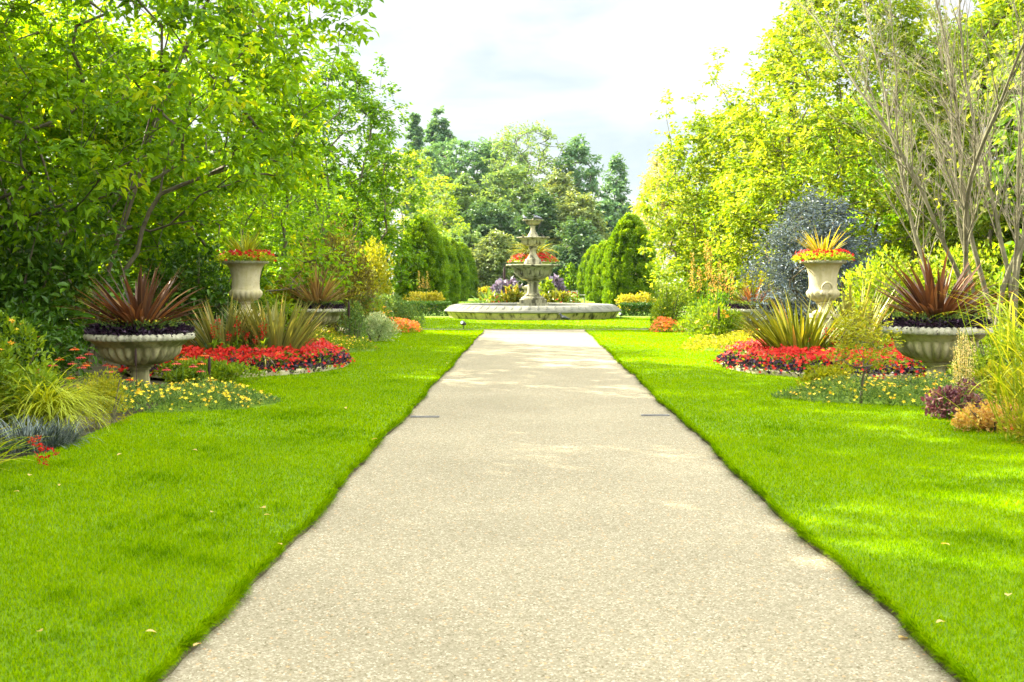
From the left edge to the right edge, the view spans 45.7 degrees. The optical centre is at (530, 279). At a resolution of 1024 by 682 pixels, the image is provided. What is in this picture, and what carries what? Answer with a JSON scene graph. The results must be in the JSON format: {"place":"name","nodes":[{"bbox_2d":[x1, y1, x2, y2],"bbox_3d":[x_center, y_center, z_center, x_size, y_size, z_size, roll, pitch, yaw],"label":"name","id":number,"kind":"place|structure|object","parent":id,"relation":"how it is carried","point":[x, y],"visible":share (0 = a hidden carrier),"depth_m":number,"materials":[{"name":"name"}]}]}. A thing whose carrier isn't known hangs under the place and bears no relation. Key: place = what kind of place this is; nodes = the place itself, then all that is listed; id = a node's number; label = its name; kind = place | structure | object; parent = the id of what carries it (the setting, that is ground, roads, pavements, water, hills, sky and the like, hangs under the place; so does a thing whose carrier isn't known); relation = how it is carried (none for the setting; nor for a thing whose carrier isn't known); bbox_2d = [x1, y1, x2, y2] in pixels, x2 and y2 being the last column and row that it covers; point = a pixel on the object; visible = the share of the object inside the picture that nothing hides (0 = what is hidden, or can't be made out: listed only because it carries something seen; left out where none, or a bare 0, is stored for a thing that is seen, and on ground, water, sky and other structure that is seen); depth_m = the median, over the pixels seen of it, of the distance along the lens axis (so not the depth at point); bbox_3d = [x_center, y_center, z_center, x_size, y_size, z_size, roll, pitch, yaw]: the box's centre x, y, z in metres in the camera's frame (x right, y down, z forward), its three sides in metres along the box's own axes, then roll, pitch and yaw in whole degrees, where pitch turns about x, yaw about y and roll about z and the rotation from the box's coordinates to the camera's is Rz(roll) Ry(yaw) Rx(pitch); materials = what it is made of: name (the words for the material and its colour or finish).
{"place":"outdoors","nodes":[
{"label":"outdoors","id":0,"kind":"place"},
{"bbox_2d":[3,295,1007,322],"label":"lawn","id":1,"kind":"structure","parent":0,"point":[470,301],"depth_m":82.08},
{"bbox_2d":[160,138,314,315],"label":"tree","id":2,"kind":"object","parent":1,"relation":"on","point":[237,228],"visible":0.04,"depth_m":48.05,"materials":[{"name":"green plant"}]},
{"bbox_2d":[358,148,469,291],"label":"tree","id":3,"kind":"object","parent":1,"relation":"on","point":[435,215],"visible":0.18,"depth_m":81.68,"materials":[{"name":"green plant"}]},
{"bbox_2d":[394,212,450,307],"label":"clipped yew","id":4,"kind":"object","parent":1,"relation":"on","point":[437,269],"visible":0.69,"depth_m":65.19,"materials":[{"name":"green plant"}]},
{"bbox_2d":[424,231,461,304],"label":"clipped yew","id":5,"kind":"object","parent":1,"relation":"on","point":[454,287],"visible":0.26,"depth_m":75.45,"materials":[{"name":"green plant"}]},
{"bbox_2d":[447,237,470,300],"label":"clipped yew","id":6,"kind":"object","parent":1,"relation":"on","point":[464,271],"visible":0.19,"depth_m":86.52,"materials":[{"name":"green plant"}]},
{"bbox_2d":[458,241,478,297],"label":"clipped yew","id":7,"kind":"object","parent":1,"relation":"on","point":[473,277],"visible":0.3,"depth_m":100.43,"materials":[{"name":"green plant"}]},
{"bbox_2d":[452,197,522,252],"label":"tree","id":8,"kind":"object","parent":1,"relation":"on","point":[482,217],"visible":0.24,"depth_m":114.39,"materials":[{"name":"plant"}]},
{"bbox_2d":[469,228,523,297],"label":"tree","id":9,"kind":"object","parent":1,"relation":"on","point":[495,247],"visible":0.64,"depth_m":102.08,"materials":[{"name":"plant"}]},
{"bbox_2d":[510,186,570,281],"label":"tree","id":10,"kind":"object","parent":1,"relation":"on","point":[542,204],"visible":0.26,"depth_m":112.00,"materials":[{"name":"plant"}]},
{"bbox_2d":[550,215,602,289],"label":"tree","id":11,"kind":"object","parent":1,"relation":"on","point":[572,251],"visible":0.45,"depth_m":104.92,"materials":[{"name":"plant"}]},
{"bbox_2d":[545,189,610,250],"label":"tree","id":12,"kind":"object","parent":1,"relation":"on","point":[584,204],"visible":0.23,"depth_m":111.00,"materials":[{"name":"plant"}]},
{"bbox_2d":[584,239,606,300],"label":"clipped yew","id":13,"kind":"object","parent":1,"relation":"on","point":[590,269],"visible":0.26,"depth_m":86.46,"materials":[{"name":"green plant"}]},
{"bbox_2d":[591,240,619,303],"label":"clipped yew","id":14,"kind":"object","parent":1,"relation":"on","point":[597,288],"visible":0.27,"depth_m":75.57,"materials":[{"name":"green plant"}]},
{"bbox_2d":[600,212,659,307],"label":"clipped yew","id":15,"kind":"object","parent":1,"relation":"on","point":[624,261],"visible":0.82,"depth_m":65.14,"materials":[{"name":"green plant"}]},
{"bbox_2d":[597,151,712,297],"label":"tree","id":16,"kind":"object","parent":1,"relation":"on","point":[656,164],"visible":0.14,"depth_m":75.23,"materials":[{"name":"green plant"}]},
{"bbox_2d":[778,86,987,282],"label":"tree","id":17,"kind":"object","parent":1,"relation":"on","point":[825,146],"visible":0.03,"depth_m":50.16,"materials":[{"name":"green plant"}]},
{"bbox_2d":[841,1,1023,327],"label":"tree","id":18,"kind":"object","parent":1,"relation":"on","point":[885,222],"visible":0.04,"depth_m":41.79,"materials":[{"name":"green plant"}]},
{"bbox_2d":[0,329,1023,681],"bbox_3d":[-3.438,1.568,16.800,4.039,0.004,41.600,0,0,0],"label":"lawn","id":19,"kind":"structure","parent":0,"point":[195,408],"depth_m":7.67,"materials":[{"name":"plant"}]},
{"bbox_2d":[0,422,60,470],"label":"crocosmia","id":20,"kind":"object","parent":19,"relation":"on","point":[22,444],"visible":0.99,"depth_m":10.00,"materials":[{"name":"green plant"}]},
{"bbox_2d":[0,412,98,454],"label":"black grass","id":21,"kind":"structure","parent":19,"relation":"on","point":[57,437],"depth_m":11.39,"materials":[{"name":"plant"}]},
{"bbox_2d":[75,366,132,429],"bbox_3d":[-4.647,1.287,13.180,0.594,0.699,0.577,0,0,0],"label":"lime shrub","id":22,"kind":"object","parent":19,"relation":"on","point":[114,392],"visible":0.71,"depth_m":13.15,"materials":[{"name":"green plant"}]},
{"bbox_2d":[65,377,280,413],"bbox_3d":[-4.668,1.424,15.166,3.079,0.389,2.136,0,0,0],"label":"marigold bed","id":23,"kind":"object","parent":19,"relation":"on","point":[171,393],"visible":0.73,"depth_m":14.88,"materials":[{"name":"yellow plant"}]},
{"bbox_2d":[152,356,265,383],"bbox_3d":[-4.874,1.425,18.392,1.663,0.534,1.165,0,0,-20],"label":"coneflower foliage","id":24,"kind":"object","parent":19,"relation":"on","point":[218,372],"visible":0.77,"depth_m":18.23,"materials":[{"name":"green plant"}]},
{"bbox_2d":[117,338,355,377],"bbox_3d":[-5.195,1.320,21.796,4.047,0.556,5.520,0,0,0],"label":"flower bed","id":25,"kind":"object","parent":19,"relation":"on","point":[316,356],"visible":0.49,"depth_m":20.12,"materials":[{"name":"plant"}]},
{"bbox_2d":[168,291,287,355],"bbox_3d":[-5.416,0.847,21.433,2.477,1.306,2.423,0,0,0],"label":"flax","id":26,"kind":"object","parent":25,"relation":"on","point":[204,334],"visible":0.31,"depth_m":20.92,"materials":[{"name":"plant"}]},
{"bbox_2d":[208,315,269,360],"bbox_3d":[-4.855,1.072,20.406,1.070,0.932,0.668,0,0,0],"label":"red salvia","id":27,"kind":"object","parent":25,"relation":"on","point":[214,343],"visible":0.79,"depth_m":20.35,"materials":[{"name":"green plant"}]},
{"bbox_2d":[222,261,268,315],"bbox_3d":[-5.246,0.631,22.400,0.850,1.937,0.850,0,0,0],"label":"stone vase","id":28,"kind":"object","parent":25,"relation":"on","point":[245,276],"visible":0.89,"depth_m":22.17,"materials":[{"name":"stone"}]},
{"bbox_2d":[214,248,276,262],"bbox_3d":[-5.243,-0.433,22.402,1.156,0.279,1.171,0,0,0],"label":"petunia","id":29,"kind":"object","parent":28,"relation":"in","point":[249,254],"visible":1,"depth_m":22.06,"materials":[{"name":"red plant"}]},
{"bbox_2d":[208,290,342,362],"bbox_3d":[-4.471,0.829,21.193,2.358,1.343,2.173,0,0,-36],"label":"flax","id":30,"kind":"object","parent":25,"relation":"on","point":[277,336],"visible":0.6,"depth_m":20.83,"materials":[{"name":"plant"}]},
{"bbox_2d":[309,329,380,351],"bbox_3d":[-4.687,1.357,26.599,2.774,0.558,2.173,0,0,0],"label":"marigold bed","id":31,"kind":"object","parent":19,"relation":"on","point":[340,342],"visible":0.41,"depth_m":26.51,"materials":[{"name":"yellow plant"}]},
{"bbox_2d":[336,299,369,346],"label":"blue shrub","id":32,"kind":"object","parent":19,"relation":"on","point":[357,322],"visible":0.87,"depth_m":27.95,"materials":[{"name":"green plant"}]},
{"bbox_2d":[356,311,401,341],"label":"variegated shrub","id":33,"kind":"object","parent":19,"relation":"on","point":[384,326],"visible":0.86,"depth_m":30.48,"materials":[{"name":"plant"}]},
{"bbox_2d":[0,285,1023,461],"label":"ground","id":34,"kind":"structure","parent":0,"point":[98,367],"depth_m":18.54,"materials":[{"name":"soil"}]},
{"bbox_2d":[0,1,63,166],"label":"tree","id":35,"kind":"object","parent":34,"relation":"on","point":[17,47],"visible":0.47,"depth_m":23.44,"materials":[{"name":"green plant"}]},
{"bbox_2d":[0,309,76,435],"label":"flowering bush","id":36,"kind":"object","parent":34,"relation":"on","point":[33,371],"visible":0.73,"depth_m":12.57,"materials":[{"name":"green plant"}]},
{"bbox_2d":[0,300,101,382],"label":"laurel","id":37,"kind":"object","parent":34,"relation":"on","point":[34,319],"visible":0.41,"depth_m":18.55,"materials":[{"name":"green plant"}]},
{"bbox_2d":[0,356,129,433],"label":"lime grass","id":38,"kind":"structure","parent":34,"relation":"on","point":[61,409],"depth_m":12.32,"materials":[{"name":"plant"}]},
{"bbox_2d":[0,156,136,379],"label":"laurel","id":39,"kind":"object","parent":34,"relation":"on","point":[46,282],"visible":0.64,"depth_m":20.03,"materials":[{"name":"green plant"}]},
{"bbox_2d":[0,0,239,329],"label":"tree","id":40,"kind":"object","parent":34,"relation":"on","point":[100,90],"visible":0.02,"depth_m":37.44,"materials":[{"name":"green plant"}]},
{"bbox_2d":[0,0,248,343],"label":"tree","id":41,"kind":"object","parent":34,"relation":"on","point":[60,69],"visible":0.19,"depth_m":27.89,"materials":[{"name":"green plant"}]},
{"bbox_2d":[83,332,194,393],"bbox_3d":[-5.460,1.172,17.000,1.496,0.856,1.493,0,0,0],"label":"stone urn","id":42,"kind":"object","parent":34,"relation":"on","point":[152,349],"visible":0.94,"depth_m":16.56,"materials":[{"name":"stone"}]},
{"bbox_2d":[55,259,210,330],"bbox_3d":[-5.436,0.199,17.013,2.142,1.082,2.279,0,0,27],"label":"flax","id":43,"kind":"object","parent":42,"relation":"in","point":[141,308],"visible":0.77,"depth_m":16.83,"materials":[{"name":"brown plant"}]},
{"bbox_2d":[82,317,195,339],"bbox_3d":[-5.458,0.694,17.000,1.522,0.345,1.533,0,0,0],"label":"urn bedding","id":44,"kind":"object","parent":42,"relation":"in","point":[103,328],"visible":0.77,"depth_m":16.56,"materials":[{"name":"black plant"}]},
{"bbox_2d":[0,0,383,364],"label":"tree","id":45,"kind":"object","parent":34,"relation":"on","point":[234,40],"visible":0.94,"depth_m":21.39,"materials":[{"name":"green plant"}]},
{"bbox_2d":[128,232,273,339],"bbox_3d":[-7.186,0.360,26.440,3.147,2.793,2.335,0,0,-19],"label":"laurel","id":46,"kind":"object","parent":34,"relation":"on","point":[172,266],"visible":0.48,"depth_m":26.00,"materials":[{"name":"green plant"}]},
{"bbox_2d":[65,32,369,314],"bbox_3d":[-8.084,-2.520,32.088,7.579,8.290,8.620,0,0,0],"label":"tree","id":47,"kind":"object","parent":34,"relation":"on","point":[283,219],"visible":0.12,"depth_m":31.49,"materials":[{"name":"green plant"}]},
{"bbox_2d":[259,260,322,333],"bbox_3d":[-6.304,0.640,32.527,2.200,2.341,1.574,0,0,0],"label":"leaf plant","id":48,"kind":"object","parent":34,"relation":"on","point":[266,287],"visible":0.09,"depth_m":32.40,"materials":[{"name":"green plant"}]},
{"bbox_2d":[296,308,346,328],"bbox_3d":[-5.500,1.172,31.400,1.493,0.856,1.496,0,0,44],"label":"stone urn","id":49,"kind":"object","parent":34,"relation":"on","point":[332,317],"visible":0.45,"depth_m":30.94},
{"bbox_2d":[291,300,346,310],"bbox_3d":[-5.493,0.697,31.404,1.509,0.347,1.502,0,0,0],"label":"urn bedding","id":50,"kind":"object","parent":49,"relation":"in","point":[335,305],"visible":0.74,"depth_m":30.97,"materials":[{"name":"purple plant"}]},
{"bbox_2d":[269,259,361,307],"bbox_3d":[-5.584,0.070,31.399,2.603,1.340,2.447,0,0,37],"label":"flax","id":51,"kind":"object","parent":50,"relation":"on","point":[317,295],"visible":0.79,"depth_m":31.05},
{"bbox_2d":[291,213,379,334],"bbox_3d":[-5.693,-0.134,35.582,2.705,3.707,2.348,0,0,0],"label":"shrub","id":52,"kind":"object","parent":34,"relation":"on","point":[358,277],"visible":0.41,"depth_m":35.34,"materials":[{"name":"green plant"}]},
{"bbox_2d":[398,112,424,240],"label":"tree","id":53,"kind":"object","parent":34,"relation":"on","point":[415,129],"visible":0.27,"depth_m":189.15,"materials":[{"name":"teal plant"}]},
{"bbox_2d":[415,105,456,222],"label":"tree","id":54,"kind":"object","parent":34,"relation":"on","point":[434,128],"visible":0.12,"depth_m":179.41,"materials":[{"name":"teal plant"}]},
{"bbox_2d":[431,171,487,235],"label":"tree","id":55,"kind":"object","parent":34,"relation":"on","point":[464,201],"visible":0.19,"depth_m":130.86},
{"bbox_2d":[411,135,531,199],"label":"tree","id":56,"kind":"object","parent":34,"relation":"on","point":[446,150],"visible":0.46,"depth_m":156.50,"materials":[{"name":"teal plant"}]},
{"bbox_2d":[469,165,543,238],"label":"tree","id":57,"kind":"object","parent":34,"relation":"on","point":[521,191],"visible":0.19,"depth_m":134.36,"materials":[{"name":"plant"}]},
{"bbox_2d":[481,119,569,209],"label":"tree","id":58,"kind":"object","parent":34,"relation":"on","point":[545,135],"visible":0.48,"depth_m":148.81,"materials":[{"name":"plant"}]},
{"bbox_2d":[531,166,580,225],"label":"tree","id":59,"kind":"object","parent":34,"relation":"on","point":[553,185],"visible":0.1,"depth_m":125.33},
{"bbox_2d":[551,133,612,237],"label":"tree","id":60,"kind":"object","parent":34,"relation":"on","point":[572,155],"visible":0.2,"depth_m":149.20,"materials":[{"name":"teal plant"}]},
{"bbox_2d":[592,198,622,239],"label":"tree","id":61,"kind":"object","parent":34,"relation":"on","point":[610,217],"visible":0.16,"depth_m":139.12,"materials":[{"name":"teal plant"}]},
{"bbox_2d":[597,151,634,219],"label":"tree","id":62,"kind":"object","parent":34,"relation":"on","point":[616,187],"visible":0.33,"depth_m":164.33,"materials":[{"name":"teal plant"}]},
{"bbox_2d":[734,178,892,327],"bbox_3d":[6.947,-0.403,29.858,3.792,4.210,4.416,0,0,0],"label":"blue shrub","id":63,"kind":"object","parent":34,"relation":"on","point":[807,210],"visible":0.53,"depth_m":29.69,"materials":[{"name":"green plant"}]},
{"bbox_2d":[695,0,994,316],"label":"tree","id":64,"kind":"object","parent":34,"relation":"on","point":[781,68],"visible":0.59,"depth_m":35.52,"materials":[{"name":"green plant"}]},
{"bbox_2d":[832,244,924,342],"bbox_3d":[7.183,0.482,25.001,2.235,2.435,1.907,0,0,0],"label":"bright shrub","id":65,"kind":"object","parent":34,"relation":"on","point":[861,280],"visible":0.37,"depth_m":24.88,"materials":[{"name":"yellow plant"}]},
{"bbox_2d":[786,0,1023,362],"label":"bare tree","id":66,"kind":"object","parent":34,"relation":"on","point":[965,231],"visible":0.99,"depth_m":22.29,"materials":[{"name":"brown plant"}]},
{"bbox_2d":[842,241,1023,354],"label":"bright shrub","id":67,"kind":"object","parent":34,"relation":"on","point":[936,260],"visible":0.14,"depth_m":25.18,"materials":[{"name":"yellow plant"}]},
{"bbox_2d":[881,325,992,380],"bbox_3d":[5.670,1.121,17.000,1.496,0.959,1.494,0,0,-23],"label":"stone urn","id":68,"kind":"object","parent":34,"relation":"on","point":[930,349],"visible":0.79,"depth_m":16.55,"materials":[{"name":"stone"}]},
{"bbox_2d":[880,310,992,334],"bbox_3d":[5.664,0.607,16.998,1.532,0.372,1.534,0,0,0],"label":"urn bedding","id":69,"kind":"object","parent":68,"relation":"in","point":[902,319],"visible":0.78,"depth_m":16.57,"materials":[{"name":"black plant"}]},
{"bbox_2d":[863,247,1021,324],"bbox_3d":[5.780,0.099,16.973,2.295,1.082,2.202,0,0,0],"label":"flax","id":70,"kind":"object","parent":68,"relation":"in","point":[931,298],"visible":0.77,"depth_m":16.79,"materials":[{"name":"brown plant"}]},
{"bbox_2d":[880,0,1023,328],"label":"tree","id":71,"kind":"object","parent":34,"relation":"on","point":[983,218],"visible":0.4,"depth_m":32.91,"materials":[{"name":"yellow plant"}]},
{"bbox_2d":[914,320,1023,383],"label":"bright shrub","id":72,"kind":"object","parent":34,"relation":"on","point":[983,341],"visible":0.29,"depth_m":18.27,"materials":[{"name":"green plant"}]},
{"bbox_2d":[969,360,1020,408],"bbox_3d":[5.635,1.298,14.414,0.795,0.704,0.874,0,0,0],"label":"light shrub","id":73,"kind":"object","parent":34,"relation":"on","point":[993,388],"visible":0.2,"depth_m":14.40,"materials":[{"name":"green plant"}]},
{"bbox_2d":[971,40,1023,310],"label":"tree","id":74,"kind":"object","parent":34,"relation":"on","point":[996,178],"visible":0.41,"depth_m":30.81,"materials":[{"name":"green plant"}]},
{"bbox_2d":[0,0,1023,284],"label":"sky","id":75,"kind":"structure","parent":0,"point":[598,70],"materials":[{"name":"white"}]},
{"bbox_2d":[322,311,745,332],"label":"ring path","id":76,"kind":"structure","parent":0,"point":[533,331],"depth_m":37.81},
{"bbox_2d":[351,235,394,321],"bbox_3d":[-5.114,0.142,39.087,1.637,3.148,1.787,0,0,26],"label":"gold bush","id":77,"kind":"object","parent":76,"relation":"on","point":[379,261],"visible":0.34,"depth_m":38.93,"materials":[{"name":"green plant"}]},
{"bbox_2d":[383,292,427,327],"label":"flowering bush","id":78,"kind":"object","parent":76,"relation":"on","point":[401,307],"visible":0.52,"depth_m":38.30,"materials":[{"name":"green plant"}]},
{"bbox_2d":[649,276,692,329],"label":"flowering bush","id":79,"kind":"object","parent":76,"relation":"on","point":[665,307],"visible":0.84,"depth_m":38.21,"materials":[{"name":"green plant"}]},
{"bbox_2d":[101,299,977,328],"bbox_3d":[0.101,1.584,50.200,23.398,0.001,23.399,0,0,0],"label":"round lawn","id":80,"kind":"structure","parent":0,"point":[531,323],"depth_m":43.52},
{"bbox_2d":[246,36,434,320],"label":"tree","id":81,"kind":"object","parent":80,"relation":"on","point":[375,185],"visible":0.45,"depth_m":43.34,"materials":[{"name":"green plant"}]},
{"bbox_2d":[389,299,451,315],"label":"box hedge","id":82,"kind":"object","parent":80,"relation":"on","point":[439,304],"visible":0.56,"depth_m":52.55,"materials":[{"name":"green plant"}]},
{"bbox_2d":[444,219,621,319],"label":"fountain","id":83,"kind":"object","parent":80,"relation":"on","point":[532,304],"visible":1,"depth_m":48.60,"materials":[{"name":"stone"}]},
{"bbox_2d":[628,47,808,312],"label":"tree","id":84,"kind":"object","parent":80,"relation":"on","point":[710,151],"visible":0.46,"depth_m":41.23,"materials":[{"name":"green plant"}]},
{"bbox_2d":[162,333,957,681],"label":"path","id":85,"kind":"structure","parent":0,"point":[530,507],"depth_m":6.75,"materials":[{"name":"concrete"}]},
{"bbox_2d":[156,333,482,681],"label":"lawn edge","id":86,"kind":"object","parent":85,"relation":"on","point":[256,578],"visible":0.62,"depth_m":6.64,"materials":[{"name":"soil"}]},
{"bbox_2d":[591,330,1023,681],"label":"lawn","id":87,"kind":"structure","parent":0,"point":[925,574],"depth_m":8.40,"materials":[{"name":"plant"}]},
{"bbox_2d":[670,298,716,335],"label":"foxtail foliage","id":88,"kind":"object","parent":87,"relation":"on","point":[691,318],"visible":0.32,"depth_m":33.81,"materials":[{"name":"green plant"}]},
{"bbox_2d":[686,238,735,334],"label":"seed spires","id":89,"kind":"object","parent":87,"relation":"on","point":[708,276],"visible":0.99,"depth_m":33.49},
{"bbox_2d":[689,301,745,343],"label":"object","id":90,"kind":"object","parent":87,"relation":"on","point":[725,322],"visible":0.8,"depth_m":29.32,"materials":[{"name":"green plant"}]},
{"bbox_2d":[678,330,764,352],"bbox_3d":[4.515,1.352,26.727,2.507,0.495,2.170,0,0,0],"label":"marigold bed","id":91,"kind":"object","parent":87,"relation":"on","point":[716,340],"visible":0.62,"depth_m":26.68,"materials":[{"name":"yellow plant"}]},
{"bbox_2d":[584,330,964,681],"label":"lawn edge","id":92,"kind":"object","parent":87,"relation":"attached to","point":[872,594],"visible":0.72,"depth_m":6.74,"materials":[{"name":"soil"}]},
{"bbox_2d":[794,361,854,388],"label":"light shrub","id":93,"kind":"object","parent":87,"relation":"on","point":[823,372],"visible":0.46,"depth_m":17.34,"materials":[{"name":"green plant"}]},
{"bbox_2d":[713,338,954,380],"bbox_3d":[5.317,1.326,21.593,4.063,0.542,5.949,0,0,0],"label":"flower bed","id":94,"kind":"object","parent":87,"relation":"on","point":[756,357],"visible":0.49,"depth_m":19.80,"materials":[{"name":"plant"}]},
{"bbox_2d":[733,289,867,362],"bbox_3d":[4.630,0.825,20.982,2.414,1.350,2.354,0,0,0],"label":"flax","id":95,"kind":"object","parent":94,"relation":"on","point":[784,331],"visible":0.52,"depth_m":20.66,"materials":[{"name":"plant"}]},
{"bbox_2d":[799,260,846,336],"bbox_3d":[5.340,0.631,22.200,0.850,1.937,0.850,0,0,0],"label":"stone vase","id":96,"kind":"object","parent":94,"relation":"on","point":[823,275],"visible":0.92,"depth_m":21.98,"materials":[{"name":"stone"}]},
{"bbox_2d":[791,248,855,262],"bbox_3d":[5.338,-0.433,22.201,1.166,0.280,1.156,0,0,0],"label":"petunia","id":97,"kind":"object","parent":96,"relation":"in","point":[831,255],"visible":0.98,"depth_m":21.89,"materials":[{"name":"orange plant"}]},
{"bbox_2d":[794,276,898,346],"bbox_3d":[5.991,0.700,22.611,2.221,1.600,2.396,0,0,-23],"label":"flax","id":98,"kind":"object","parent":94,"relation":"on","point":[848,306],"visible":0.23,"depth_m":22.18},
{"bbox_2d":[818,289,905,402],"bbox_3d":[4.197,0.860,15.439,1.063,1.482,1.109,0,0,0],"label":"sapling","id":99,"kind":"object","parent":87,"relation":"on","point":[862,332],"visible":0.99,"depth_m":15.27,"materials":[{"name":"green plant"}]},
{"bbox_2d":[771,370,995,405],"bbox_3d":[4.824,1.420,15.864,3.332,0.430,2.191,0,0,0],"label":"marigold bed","id":100,"kind":"object","parent":87,"relation":"on","point":[900,388],"visible":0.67,"depth_m":15.67,"materials":[{"name":"green plant"}]},
{"bbox_2d":[920,378,985,420],"bbox_3d":[4.761,1.378,13.663,0.684,0.554,0.623,0,0,-45],"label":"sedum","id":101,"kind":"object","parent":87,"relation":"on","point":[941,405],"visible":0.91,"depth_m":13.60,"materials":[{"name":"purple plant"}]},
{"bbox_2d":[949,329,977,399],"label":"tasselled grass","id":102,"kind":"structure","parent":87,"relation":"on","point":[960,360],"depth_m":14.56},
{"bbox_2d":[917,279,1023,442],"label":"reed grass","id":103,"kind":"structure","parent":87,"relation":"on","point":[997,379],"depth_m":11.77,"materials":[{"name":"green plant"}]},
{"bbox_2d":[950,395,1021,433],"bbox_3d":[4.769,1.421,12.601,0.914,0.438,0.676,0,0,0],"label":"orange coleus","id":104,"kind":"object","parent":87,"relation":"on","point":[982,421],"visible":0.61,"depth_m":12.50,"materials":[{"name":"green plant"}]},
{"bbox_2d":[995,403,1023,444],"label":"grass clump","id":105,"kind":"object","parent":87,"relation":"on","point":[1019,426],"visible":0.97,"depth_m":11.57,"materials":[{"name":"green plant"}]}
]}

